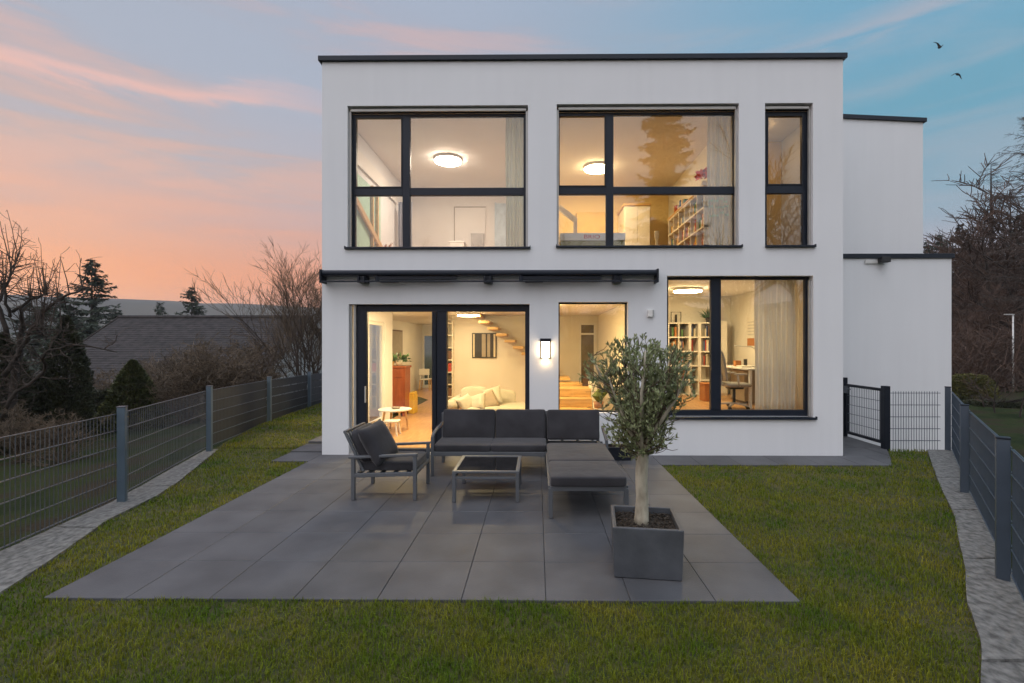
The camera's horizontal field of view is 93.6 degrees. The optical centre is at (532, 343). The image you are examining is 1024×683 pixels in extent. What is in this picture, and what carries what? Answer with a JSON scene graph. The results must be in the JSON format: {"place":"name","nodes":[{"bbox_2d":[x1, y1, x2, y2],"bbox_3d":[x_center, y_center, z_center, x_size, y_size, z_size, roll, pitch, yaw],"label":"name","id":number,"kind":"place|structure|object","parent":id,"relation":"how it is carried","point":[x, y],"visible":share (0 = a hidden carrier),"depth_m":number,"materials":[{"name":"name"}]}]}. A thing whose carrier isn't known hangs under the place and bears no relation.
{"place":"outdoors","nodes":[
{"label":"outdoors","id":0,"kind":"place"},
{"bbox_2d":[44,412,891,604],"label":"patio","id":1,"kind":"structure","parent":0,"point":[310,529],"depth_m":4.34,"materials":[{"name":"tile"}]},
{"bbox_2d":[343,422,430,500],"bbox_3d":[-1.772,1.409,5.922,0.878,0.816,0.725,0,0,1],"label":"outdoor armchair","id":2,"kind":"object","parent":1,"relation":"on","point":[416,462],"visible":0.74,"depth_m":5.62,"materials":[{"name":"grey metal"}]},
{"bbox_2d":[357,419,398,466],"bbox_3d":[-1.845,1.175,5.758,0.369,0.496,0.445,0,0,1],"label":"throw cushion","id":3,"kind":"object","parent":2,"relation":"on","point":[376,438],"visible":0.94,"depth_m":5.63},
{"bbox_2d":[452,455,521,501],"bbox_3d":[-0.533,1.638,5.895,0.772,0.358,0.782,0,0,1],"label":"coffee table","id":4,"kind":"object","parent":1,"relation":"on","point":[486,464],"visible":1,"depth_m":5.75,"materials":[{"name":"grey metal"}]},
{"bbox_2d":[431,409,628,517],"bbox_3d":[-0.162,1.398,6.187,2.484,0.839,2.430,0,0,1],"label":"outdoor sofa","id":5,"kind":"object","parent":1,"relation":"on","point":[574,451],"visible":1,"depth_m":6.76,"materials":[{"name":"fabric"}]},
{"bbox_2d":[604,444,630,459],"bbox_3d":[1.359,1.703,7.642,0.389,0.225,0.310,0,0,1],"label":"planter","id":6,"kind":"object","parent":1,"relation":"on","point":[614,450],"visible":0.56,"depth_m":7.49,"materials":[{"name":"black metal"}]},
{"bbox_2d":[611,505,683,580],"bbox_3d":[0.925,1.621,3.961,0.540,0.391,0.540,0,0,8],"label":"planter","id":7,"kind":"object","parent":1,"relation":"on","point":[654,549],"visible":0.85,"depth_m":3.71,"materials":[{"name":"dark grey concrete"},{"name":"soil"}]},
{"bbox_2d":[577,333,697,525],"bbox_3d":[0.858,0.703,3.976,1.007,1.608,0.896,0,0,1],"label":"olive tree","id":8,"kind":"object","parent":7,"relation":"in","point":[643,415],"visible":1,"depth_m":3.87,"materials":[{"name":"green plant"}]},
{"bbox_2d":[0,397,982,682],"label":"lawn","id":9,"kind":"structure","parent":0,"point":[538,605],"depth_m":3.23,"materials":[{"name":"plant"}]},
{"bbox_2d":[495,202,505,246],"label":"wall panel","id":10,"kind":"structure","parent":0,"point":[500,224],"depth_m":12.55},
{"bbox_2d":[0,295,1023,567],"bbox_3d":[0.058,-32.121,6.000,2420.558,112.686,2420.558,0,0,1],"label":"ground","id":11,"kind":"structure","parent":0,"point":[1000,421],"depth_m":9.67,"materials":[{"name":"plant"}]},
{"bbox_2d":[0,332,39,453],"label":"thuja","id":12,"kind":"object","parent":11,"relation":"on","point":[2,365],"visible":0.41,"depth_m":11.63,"materials":[{"name":"green plant"}]},
{"bbox_2d":[5,297,49,372],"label":"spruce","id":13,"kind":"object","parent":11,"relation":"on","point":[27,356],"visible":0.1,"depth_m":46.05,"materials":[{"name":"green plant"}]},
{"bbox_2d":[0,400,70,462],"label":"bare shrub","id":14,"kind":"object","parent":11,"relation":"on","point":[5,430],"visible":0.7,"depth_m":10.09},
{"bbox_2d":[12,306,60,371],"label":"spruce","id":15,"kind":"object","parent":11,"relation":"on","point":[37,336],"visible":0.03,"depth_m":36.06,"materials":[{"name":"green plant"}]},
{"bbox_2d":[0,374,80,453],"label":"evergreen bush","id":16,"kind":"object","parent":11,"relation":"on","point":[42,406],"visible":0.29,"depth_m":12.08,"materials":[{"name":"green plant"}]},
{"bbox_2d":[24,292,78,366],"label":"spruce","id":17,"kind":"object","parent":11,"relation":"on","point":[56,308],"visible":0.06,"depth_m":40.19,"materials":[{"name":"green plant"}]},
{"bbox_2d":[11,405,112,467],"bbox_3d":[-9.497,1.919,9.739,1.706,1.292,1.318,0,0,-8],"label":"bare shrub","id":18,"kind":"object","parent":11,"relation":"on","point":[56,437],"visible":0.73,"depth_m":9.64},
{"bbox_2d":[28,300,101,373],"bbox_3d":[-33.043,1.108,34.378,7.360,8.527,6.294,0,0,-28],"label":"spruce","id":19,"kind":"object","parent":11,"relation":"on","point":[86,332],"visible":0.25,"depth_m":34.17,"materials":[{"name":"green plant"}]},
{"bbox_2d":[0,210,131,440],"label":"fruit tree","id":20,"kind":"object","parent":11,"relation":"on","point":[14,365],"visible":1,"depth_m":10.92,"materials":[{"name":"brown plant"}]},
{"bbox_2d":[36,314,96,441],"bbox_3d":[-12.261,1.024,12.617,1.317,3.654,1.270,0,0,1],"label":"thuja","id":21,"kind":"object","parent":11,"relation":"on","point":[80,362],"visible":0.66,"depth_m":12.49,"materials":[{"name":"green plant"}]},
{"bbox_2d":[61,259,121,339],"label":"spruce","id":22,"kind":"object","parent":11,"relation":"on","point":[96,316],"visible":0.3,"depth_m":44.22,"materials":[{"name":"green plant"}]},
{"bbox_2d":[72,388,116,433],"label":"evergreen bush","id":23,"kind":"object","parent":11,"relation":"on","point":[100,395],"visible":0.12,"depth_m":14.49,"materials":[{"name":"green plant"}]},
{"bbox_2d":[0,449,217,595],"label":"granite kerb","id":24,"kind":"structure","parent":11,"relation":"on","point":[20,561],"depth_m":4.62,"materials":[{"name":"stone"}]},
{"bbox_2d":[72,367,160,394],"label":"bare shrub","id":25,"kind":"object","parent":11,"relation":"on","point":[98,385],"visible":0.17,"depth_m":16.86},
{"bbox_2d":[89,359,172,432],"bbox_3d":[-12.189,1.644,14.626,2.160,2.410,2.197,0,0,1],"label":"conical cypress","id":26,"kind":"object","parent":11,"relation":"on","point":[132,379],"visible":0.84,"depth_m":14.31,"materials":[{"name":"green plant"}]},
{"bbox_2d":[102,370,184,423],"bbox_3d":[-12.332,1.895,15.308,2.627,2.185,2.618,0,0,-1],"label":"bare shrub","id":27,"kind":"object","parent":11,"relation":"on","point":[164,393],"visible":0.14,"depth_m":15.43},
{"bbox_2d":[0,371,321,549],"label":"fence","id":28,"kind":"object","parent":11,"relation":"on","point":[228,406],"visible":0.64,"depth_m":6.79,"materials":[{"name":"galvanised steel"}]},
{"bbox_2d":[29,315,321,414],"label":"neighbour house","id":29,"kind":"structure","parent":11,"relation":"on","point":[143,335],"depth_m":24.55,"materials":[{"name":"tile"}]},
{"bbox_2d":[138,347,227,412],"bbox_3d":[-14.299,1.509,19.482,3.360,2.973,3.664,0,0,37],"label":"bare shrub","id":30,"kind":"object","parent":11,"relation":"on","point":[158,362],"visible":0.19,"depth_m":18.78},
{"bbox_2d":[167,286,206,314],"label":"spruce","id":31,"kind":"object","parent":11,"relation":"on","point":[195,302],"visible":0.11,"depth_m":62.07,"materials":[{"name":"green plant"}]},
{"bbox_2d":[145,363,229,423],"bbox_3d":[-10.737,1.595,15.291,2.614,2.121,2.397,0,0,-23],"label":"bare shrub","id":32,"kind":"object","parent":11,"relation":"on","point":[187,389],"visible":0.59,"depth_m":14.82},
{"bbox_2d":[149,346,253,408],"bbox_3d":[-10.929,1.379,15.872,3.282,2.598,2.905,0,0,-31],"label":"bare shrub","id":33,"kind":"object","parent":11,"relation":"on","point":[197,381],"visible":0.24,"depth_m":15.57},
{"bbox_2d":[151,333,274,401],"bbox_3d":[-11.854,1.375,18.522,4.578,3.820,4.593,0,0,30],"label":"bare shrub","id":34,"kind":"object","parent":11,"relation":"on","point":[238,353],"visible":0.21,"depth_m":18.66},
{"bbox_2d":[169,342,301,425],"bbox_3d":[-9.613,1.289,15.686,3.734,2.828,2.884,0,0,-38],"label":"bare shrub","id":35,"kind":"object","parent":11,"relation":"on","point":[235,373],"visible":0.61,"depth_m":15.24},
{"bbox_2d":[164,328,314,411],"bbox_3d":[-9.903,1.209,16.453,4.521,3.760,4.507,0,0,-31],"label":"bare shrub","id":36,"kind":"object","parent":11,"relation":"on","point":[258,348],"visible":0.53,"depth_m":16.58,"materials":[{"name":"plant"}]},
{"bbox_2d":[183,237,321,398],"bbox_3d":[-8.365,-0.851,16.929,4.099,6.238,6.697,0,0,43],"label":"hazel tree","id":37,"kind":"object","parent":11,"relation":"on","point":[303,320],"visible":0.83,"depth_m":16.59,"materials":[{"name":"plant"}]},
{"bbox_2d":[257,266,321,394],"bbox_3d":[-8.187,-0.407,18.622,4.131,5.408,3.747,0,0,-40],"label":"hazel tree","id":38,"kind":"object","parent":11,"relation":"on","point":[320,362],"visible":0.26,"depth_m":18.08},
{"bbox_2d":[318,52,954,455],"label":"house","id":39,"kind":"structure","parent":11,"relation":"on","point":[824,192],"depth_m":7.97,"materials":[{"name":"paint"}]},
{"bbox_2d":[357,174,382,246],"bbox_3d":[-3.277,-2.345,9.982,0.095,1.770,2.746,0,0,1],"label":"loft bed","id":40,"kind":"object","parent":39,"relation":"on","point":[368,221],"visible":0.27,"depth_m":9.62,"materials":[{"name":"white wood"}]},
{"bbox_2d":[369,321,382,423],"bbox_3d":[-3.383,0.610,10.283,0.060,2.176,0.996,0,0,1],"label":"side window","id":41,"kind":"structure","parent":39,"relation":"in","point":[380,324],"depth_m":10.71,"materials":[{"name":"white paint"}]},
{"bbox_2d":[358,150,397,203],"bbox_3d":[-3.298,-3.530,10.082,0.050,0.300,3.100,0,0,1],"label":"pelmet","id":42,"kind":"object","parent":39,"relation":"attached to","point":[369,169],"visible":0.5,"depth_m":9.86,"materials":[{"name":"white paint"}]},
{"bbox_2d":[378,407,411,432],"bbox_3d":[-2.873,1.586,10.028,0.680,0.464,0.680,0,0,1],"label":"round table","id":43,"kind":"object","parent":39,"relation":"on","point":[391,410],"visible":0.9,"depth_m":9.92,"materials":[{"name":"white paint"}]},
{"bbox_2d":[392,329,402,362],"bbox_3d":[-4.605,0.070,16.345,0.034,1.100,1.200,0,0,1],"label":"picture","id":44,"kind":"object","parent":39,"relation":"attached to","point":[397,341],"visible":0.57,"depth_m":16.32},
{"bbox_2d":[392,365,410,415],"bbox_3d":[-3.432,1.183,12.278,0.538,1.265,0.550,0,0,1],"label":"cabinet","id":45,"kind":"object","parent":39,"relation":"on","point":[400,385],"visible":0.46,"depth_m":12.02,"materials":[{"name":"brown wood"}]},
{"bbox_2d":[398,202,411,246],"bbox_3d":[-3.026,-2.425,11.430,0.352,1.910,0.082,0,0,1],"label":"curtain","id":46,"kind":"object","parent":39,"relation":"hanging from","point":[400,223],"visible":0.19,"depth_m":11.44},
{"bbox_2d":[408,391,417,413],"bbox_3d":[-3.145,1.538,12.631,0.156,0.555,0.400,0,0,1],"label":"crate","id":47,"kind":"object","parent":39,"relation":"on","point":[413,400],"visible":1,"depth_m":12.45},
{"bbox_2d":[422,334,431,386],"bbox_3d":[-4.223,0.680,20.016,0.726,2.216,0.050,0,0,1],"label":"door frame","id":48,"kind":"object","parent":39,"relation":"in","point":[423,335],"depth_m":20.00,"materials":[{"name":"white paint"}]},
{"bbox_2d":[344,108,529,248],"bbox_3d":[-1.559,-2.737,7.967,3.053,2.358,0.254,0,0,1],"label":"window","id":49,"kind":"structure","parent":39,"relation":"in","point":[405,191],"depth_m":8.01,"materials":[{"name":"black glass"}]},
{"bbox_2d":[349,305,528,453],"bbox_3d":[-1.536,0.581,8.002,2.972,2.468,0.226,0,0,1],"label":"sliding door","id":50,"kind":"structure","parent":39,"relation":"in","point":[358,313],"depth_m":7.99,"materials":[{"name":"black metal"}]},
{"bbox_2d":[434,153,461,166],"bbox_3d":[-1.834,-3.986,10.418,0.600,0.087,0.600,0,0,1],"label":"ceiling lamp","id":51,"kind":"object","parent":39,"relation":"attached to","point":[447,159],"visible":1,"depth_m":10.29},
{"bbox_2d":[448,319,453,399],"bbox_3d":[-2.302,0.568,13.468,0.167,2.495,0.290,0,0,1],"label":"shelf","id":52,"kind":"object","parent":39,"relation":"on","point":[450,335],"visible":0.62,"depth_m":13.48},
{"bbox_2d":[454,206,485,246],"bbox_3d":[-1.649,-2.534,12.600,0.832,2.146,0.028,0,0,1],"label":"room door","id":53,"kind":"structure","parent":39,"relation":"attached to","point":[468,221],"depth_m":12.59,"materials":[{"name":"white paint"}]},
{"bbox_2d":[455,208,485,246],"bbox_3d":[-1.634,-2.519,12.600,0.801,2.116,0.028,0,0,1],"label":"door leaf","id":54,"kind":"structure","parent":53,"relation":"in","point":[467,220],"depth_m":12.59,"materials":[{"name":"white paint"}]},
{"bbox_2d":[470,233,483,246],"bbox_3d":[-1.440,-2.172,12.534,0.356,1.425,0.050,0,0,1],"label":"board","id":55,"kind":"object","parent":39,"relation":"on","point":[477,239],"visible":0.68,"depth_m":12.51,"materials":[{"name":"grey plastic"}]},
{"bbox_2d":[472,333,496,357],"bbox_3d":[-1.365,0.042,13.594,0.694,0.707,0.038,0,0,1],"label":"picture","id":56,"kind":"object","parent":39,"relation":"attached to","point":[484,345],"visible":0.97,"depth_m":13.58},
{"bbox_2d":[448,386,524,410],"bbox_3d":[-0.813,1.350,10.506,2.052,0.820,1.103,0,0,1],"label":"sofa","id":57,"kind":"object","parent":39,"relation":"on","point":[508,397],"visible":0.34,"depth_m":10.64,"materials":[{"name":"beige fabric"}]},
{"bbox_2d":[455,393,471,408],"bbox_3d":[-1.401,1.260,10.114,0.251,0.411,0.439,0,0,41],"label":"cushion","id":58,"kind":"object","parent":57,"relation":"on","point":[464,402],"visible":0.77,"depth_m":10.03,"materials":[{"name":"beige fabric"}]},
{"bbox_2d":[471,392,484,408],"bbox_3d":[-1.175,1.250,10.162,0.488,0.456,0.268,0,0,26],"label":"cushion","id":59,"kind":"object","parent":57,"relation":"on","point":[478,400],"visible":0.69,"depth_m":10.08,"materials":[{"name":"beige fabric"}]},
{"bbox_2d":[485,389,499,406],"bbox_3d":[-0.968,1.220,10.210,0.536,0.502,0.284,0,0,-21],"label":"cushion","id":60,"kind":"object","parent":57,"relation":"on","point":[490,399],"visible":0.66,"depth_m":10.16,"materials":[{"name":"beige fabric"}]},
{"bbox_2d":[319,269,658,283],"bbox_3d":[-0.701,-1.091,7.761,5.425,0.218,0.227,0,0,1],"label":"awning","id":61,"kind":"object","parent":39,"relation":"attached to","point":[525,276],"visible":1,"depth_m":7.69,"materials":[{"name":"black metal"}]},
{"bbox_2d":[505,118,523,246],"bbox_3d":[-0.272,-2.735,8.403,0.407,2.530,0.082,0,0,1],"label":"curtain","id":62,"kind":"object","parent":39,"relation":"hanging from","point":[514,151],"visible":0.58,"depth_m":8.40,"materials":[{"name":"fabric"}]},
{"bbox_2d":[540,338,550,358],"bbox_3d":[0.211,0.076,7.807,0.179,0.331,0.118,0,0,1],"label":"wall lamp","id":63,"kind":"object","parent":39,"relation":"attached to","point":[545,348],"visible":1,"depth_m":7.76,"materials":[{"name":"glass"}]},
{"bbox_2d":[559,205,577,232],"bbox_3d":[0.760,-2.251,10.493,0.452,1.581,0.120,0,0,1],"label":"frame","id":64,"kind":"object","parent":39,"relation":"on","point":[567,214],"visible":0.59,"depth_m":10.46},
{"bbox_2d":[579,323,595,382],"bbox_3d":[1.557,0.609,13.626,0.479,2.413,0.120,0,0,1],"label":"hall door","id":65,"kind":"structure","parent":39,"relation":"in","point":[587,331],"depth_m":13.61,"materials":[{"name":"white paint"}]},
{"bbox_2d":[559,233,624,244],"bbox_3d":[1.099,-1.742,8.962,1.191,0.562,0.455,0,0,1],"label":"toy box","id":66,"kind":"object","parent":39,"relation":"on","point":[583,238],"visible":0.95,"depth_m":8.74,"materials":[{"name":"white paint"}]},
{"bbox_2d":[558,303,626,411],"bbox_3d":[0.996,0.221,8.008,1.133,1.816,0.075,0,0,1],"label":"window","id":67,"kind":"structure","parent":39,"relation":"in","point":[558,303],"depth_m":7.98,"materials":[{"name":"white glass"}]},
{"bbox_2d":[584,161,603,173],"bbox_3d":[1.463,-3.986,10.886,0.600,0.087,0.600,0,0,1],"label":"ceiling lamp","id":68,"kind":"object","parent":39,"relation":"attached to","point":[596,167],"visible":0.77,"depth_m":10.77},
{"bbox_2d":[592,389,607,407],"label":"potted plant","id":69,"kind":"object","parent":39,"relation":"on","point":[596,403],"visible":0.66,"depth_m":8.92,"materials":[{"name":"plant"}]},
{"bbox_2d":[617,203,650,244],"bbox_3d":[2.547,-2.437,12.106,0.669,1.954,0.920,0,0,1],"label":"wardrobe","id":70,"kind":"object","parent":39,"relation":"on","point":[634,222],"visible":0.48,"depth_m":11.65,"materials":[{"name":"wood"}]},
{"bbox_2d":[556,106,742,247],"bbox_3d":[1.904,-2.752,7.934,3.036,2.355,0.254,0,0,1],"label":"window","id":71,"kind":"structure","parent":39,"relation":"in","point":[607,190],"depth_m":7.98,"materials":[{"name":"black glass"}]},
{"bbox_2d":[668,322,689,394],"bbox_3d":[3.562,0.358,11.836,0.533,1.765,0.340,0,0,1],"label":"bookcase","id":72,"kind":"object","parent":39,"relation":"on","point":[685,327],"visible":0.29,"depth_m":11.76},
{"bbox_2d":[667,185,707,244],"bbox_3d":[3.354,-2.205,10.118,0.357,1.490,2.440,0,0,1],"label":"cube shelf","id":73,"kind":"object","parent":39,"relation":"on","point":[674,219],"visible":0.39,"depth_m":9.71,"materials":[{"name":"beige paint"}]},
{"bbox_2d":[673,287,702,292],"bbox_3d":[3.284,-1.135,10.169,0.600,0.087,0.600,0,0,1],"label":"ceiling lamp","id":74,"kind":"object","parent":39,"relation":"attached to","point":[687,289],"visible":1,"depth_m":9.97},
{"bbox_2d":[690,322,699,394],"bbox_3d":[3.946,0.358,11.833,0.230,1.765,0.340,0,0,1],"label":"bookcase","id":75,"kind":"object","parent":39,"relation":"on","point":[695,363],"visible":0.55,"depth_m":11.72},
{"bbox_2d":[699,382,708,401],"bbox_3d":[3.836,1.048,10.539,0.250,0.390,0.370,0,0,1],"label":"storage box","id":76,"kind":"object","parent":39,"relation":"on","point":[703,391],"visible":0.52,"depth_m":10.43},
{"bbox_2d":[700,322,708,381],"bbox_3d":[4.319,0.358,11.630,0.420,1.765,0.300,0,0,43],"label":"bookcase","id":77,"kind":"object","parent":39,"relation":"on","point":[704,373],"visible":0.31,"depth_m":11.71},
{"bbox_2d":[707,116,731,244],"bbox_3d":[3.299,-2.735,8.369,0.517,2.530,0.072,0,0,1],"label":"curtain","id":78,"kind":"object","parent":39,"relation":"hanging from","point":[719,150],"visible":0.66,"depth_m":8.37,"materials":[{"name":"fabric"}]},
{"bbox_2d":[721,321,726,395],"bbox_3d":[4.595,0.344,11.766,0.204,1.799,0.460,0,0,1],"label":"tall cabinet","id":79,"kind":"object","parent":39,"relation":"on","point":[723,345],"visible":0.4,"depth_m":11.54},
{"bbox_2d":[721,350,751,408],"bbox_3d":[3.884,0.675,9.266,0.623,1.134,0.615,0,0,1],"label":"office chair","id":80,"kind":"object","parent":39,"relation":"on","point":[734,386],"visible":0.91,"depth_m":9.11,"materials":[{"name":"grey plastic"}]},
{"bbox_2d":[726,365,754,408],"bbox_3d":[4.496,0.858,10.007,0.760,0.770,1.700,0,0,1],"label":"desk","id":81,"kind":"object","parent":39,"relation":"on","point":[746,394],"visible":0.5,"depth_m":9.96,"materials":[{"name":"white paint"}]},
{"bbox_2d":[667,277,817,419],"bbox_3d":[3.387,0.058,7.920,2.472,2.342,0.254,0,0,1],"label":"window","id":82,"kind":"structure","parent":39,"relation":"in","point":[714,409],"depth_m":7.97,"materials":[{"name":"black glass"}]},
{"bbox_2d":[747,317,754,347],"bbox_3d":[4.940,-0.260,10.823,0.014,0.680,0.500,0,0,1],"label":"wall calendar","id":83,"kind":"object","parent":39,"relation":"attached to","point":[750,331],"depth_m":10.86,"materials":[{"name":"paper"}]},
{"bbox_2d":[754,280,795,408],"bbox_3d":[4.172,0.042,8.262,0.706,2.383,0.104,0,0,1],"label":"curtain","id":84,"kind":"object","parent":39,"relation":"hanging from","point":[774,339],"visible":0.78,"depth_m":8.26,"materials":[{"name":"fabric"}]},
{"bbox_2d":[765,106,816,247],"bbox_3d":[4.201,-2.752,7.911,0.811,2.355,0.252,0,0,1],"label":"window","id":85,"kind":"structure","parent":39,"relation":"in","point":[804,188],"depth_m":7.96,"materials":[{"name":"black glass"}]},
{"bbox_2d":[795,280,802,408],"bbox_3d":[4.630,0.042,8.357,0.281,2.383,0.080,0,0,1],"label":"curtain","id":86,"kind":"object","parent":39,"relation":"hanging from","point":[799,341],"visible":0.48,"depth_m":8.35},
{"bbox_2d":[843,377,889,450],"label":"garden gate","id":87,"kind":"structure","parent":11,"relation":"on","point":[884,416],"depth_m":8.66,"materials":[{"name":"black metal"}]},
{"bbox_2d":[890,391,939,450],"bbox_3d":[6.629,1.380,8.318,0.862,1.120,0.021,0,0,1],"label":"fence panel","id":88,"kind":"object","parent":87,"relation":"attached to","point":[916,428],"visible":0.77,"depth_m":8.32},
{"bbox_2d":[923,185,1023,316],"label":"bare tree","id":89,"kind":"object","parent":11,"relation":"on","point":[957,261],"visible":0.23,"depth_m":34.28,"materials":[{"name":"brown plant"}]},
{"bbox_2d":[924,153,1023,315],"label":"bare tree","id":90,"kind":"object","parent":11,"relation":"on","point":[1004,223],"visible":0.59,"depth_m":30.91,"materials":[{"name":"brown plant"}]},
{"bbox_2d":[928,449,1023,682],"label":"gravel path","id":91,"kind":"structure","parent":11,"relation":"on","point":[995,606],"depth_m":3.51,"materials":[{"name":"gravel"}]},
{"bbox_2d":[951,373,1001,399],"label":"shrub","id":92,"kind":"object","parent":11,"relation":"on","point":[963,388],"visible":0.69,"depth_m":20.49,"materials":[{"name":"green plant"}]},
{"bbox_2d":[951,296,1006,356],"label":"bare tree","id":93,"kind":"object","parent":11,"relation":"on","point":[967,321],"visible":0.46,"depth_m":28.22,"materials":[{"name":"brown plant"}]},
{"bbox_2d":[938,206,1023,334],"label":"bare tree","id":94,"kind":"object","parent":11,"relation":"on","point":[988,288],"visible":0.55,"depth_m":30.12,"materials":[{"name":"brown plant"}]},
{"bbox_2d":[944,386,1023,600],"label":"fence","id":95,"kind":"object","parent":11,"relation":"on","point":[981,450],"visible":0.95,"depth_m":4.34,"materials":[{"name":"metal"}]},
{"bbox_2d":[951,162,1020,315],"bbox_3d":[34.064,-6.256,35.779,7.453,14.785,8.564,0,0,-44],"label":"larch","id":96,"kind":"object","parent":11,"relation":"on","point":[991,182],"visible":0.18,"depth_m":35.67,"materials":[{"name":"brown plant"}]},
{"bbox_2d":[951,248,1021,333],"bbox_3d":[31.278,-2.506,32.058,6.179,7.912,5.494,0,0,-7],"label":"bare tree","id":97,"kind":"object","parent":11,"relation":"on","point":[995,259],"visible":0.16,"depth_m":31.75,"materials":[{"name":"brown plant"}]},
{"bbox_2d":[951,219,1022,298],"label":"bare tree","id":98,"kind":"object","parent":11,"relation":"on","point":[975,262],"visible":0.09,"depth_m":36.05,"materials":[{"name":"brown plant"}]},
{"bbox_2d":[951,303,1023,392],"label":"undergrowth","id":99,"kind":"object","parent":11,"relation":"on","point":[955,365],"visible":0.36,"depth_m":24.00,"materials":[{"name":"plant"}]},
{"bbox_2d":[951,117,1023,351],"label":"larch","id":100,"kind":"object","parent":11,"relation":"on","point":[1015,279],"visible":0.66,"depth_m":27.32,"materials":[{"name":"brown plant"}]},
{"bbox_2d":[951,283,1023,354],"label":"bare tree","id":101,"kind":"object","parent":11,"relation":"on","point":[1000,314],"visible":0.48,"depth_m":26.92,"materials":[{"name":"brown plant"}]},
{"bbox_2d":[951,229,1023,325],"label":"bare tree","id":102,"kind":"object","parent":11,"relation":"on","point":[956,296],"visible":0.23,"depth_m":32.63,"materials":[{"name":"brown plant"}]},
{"bbox_2d":[953,330,1021,374],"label":"bare tree","id":103,"kind":"object","parent":11,"relation":"on","point":[984,354],"visible":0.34,"depth_m":24.90,"materials":[{"name":"brown plant"}]},
{"bbox_2d":[961,394,1023,407],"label":"hedge","id":104,"kind":"object","parent":11,"relation":"on","point":[1011,403],"visible":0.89,"depth_m":18.53,"materials":[{"name":"green plant"}]},
{"bbox_2d":[962,287,1023,361],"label":"bare tree","id":105,"kind":"object","parent":11,"relation":"on","point":[1008,329],"visible":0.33,"depth_m":27.15,"materials":[{"name":"brown plant"}]},
{"bbox_2d":[973,364,1013,412],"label":"sapling","id":106,"kind":"object","parent":11,"relation":"on","point":[995,397],"visible":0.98,"depth_m":16.84,"materials":[{"name":"brown plant"}]},
{"bbox_2d":[965,271,1023,354],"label":"bare tree","id":107,"kind":"object","parent":11,"relation":"on","point":[981,308],"visible":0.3,"depth_m":27.54,"materials":[{"name":"brown plant"}]},
{"bbox_2d":[970,330,1023,376],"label":"bare tree","id":108,"kind":"object","parent":11,"relation":"on","point":[1004,347],"visible":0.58,"depth_m":23.92,"materials":[{"name":"brown plant"}]},
{"bbox_2d":[994,314,1023,386],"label":"bare tree","id":109,"kind":"object","parent":11,"relation":"on","point":[1008,335],"visible":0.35,"depth_m":24.95,"materials":[{"name":"brown plant"}]},
{"bbox_2d":[0,0,1023,306],"label":"sky","id":110,"kind":"structure","parent":0,"point":[154,141],"materials":[{"name":"blue"}]},
{"bbox_2d":[576,212,604,232],"bbox_3d":[1.524,-2.441,12.528,0.773,1.962,0.105,0,0,1],"label":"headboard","id":111,"kind":"object","parent":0,"point":[590,222],"visible":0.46,"depth_m":12.49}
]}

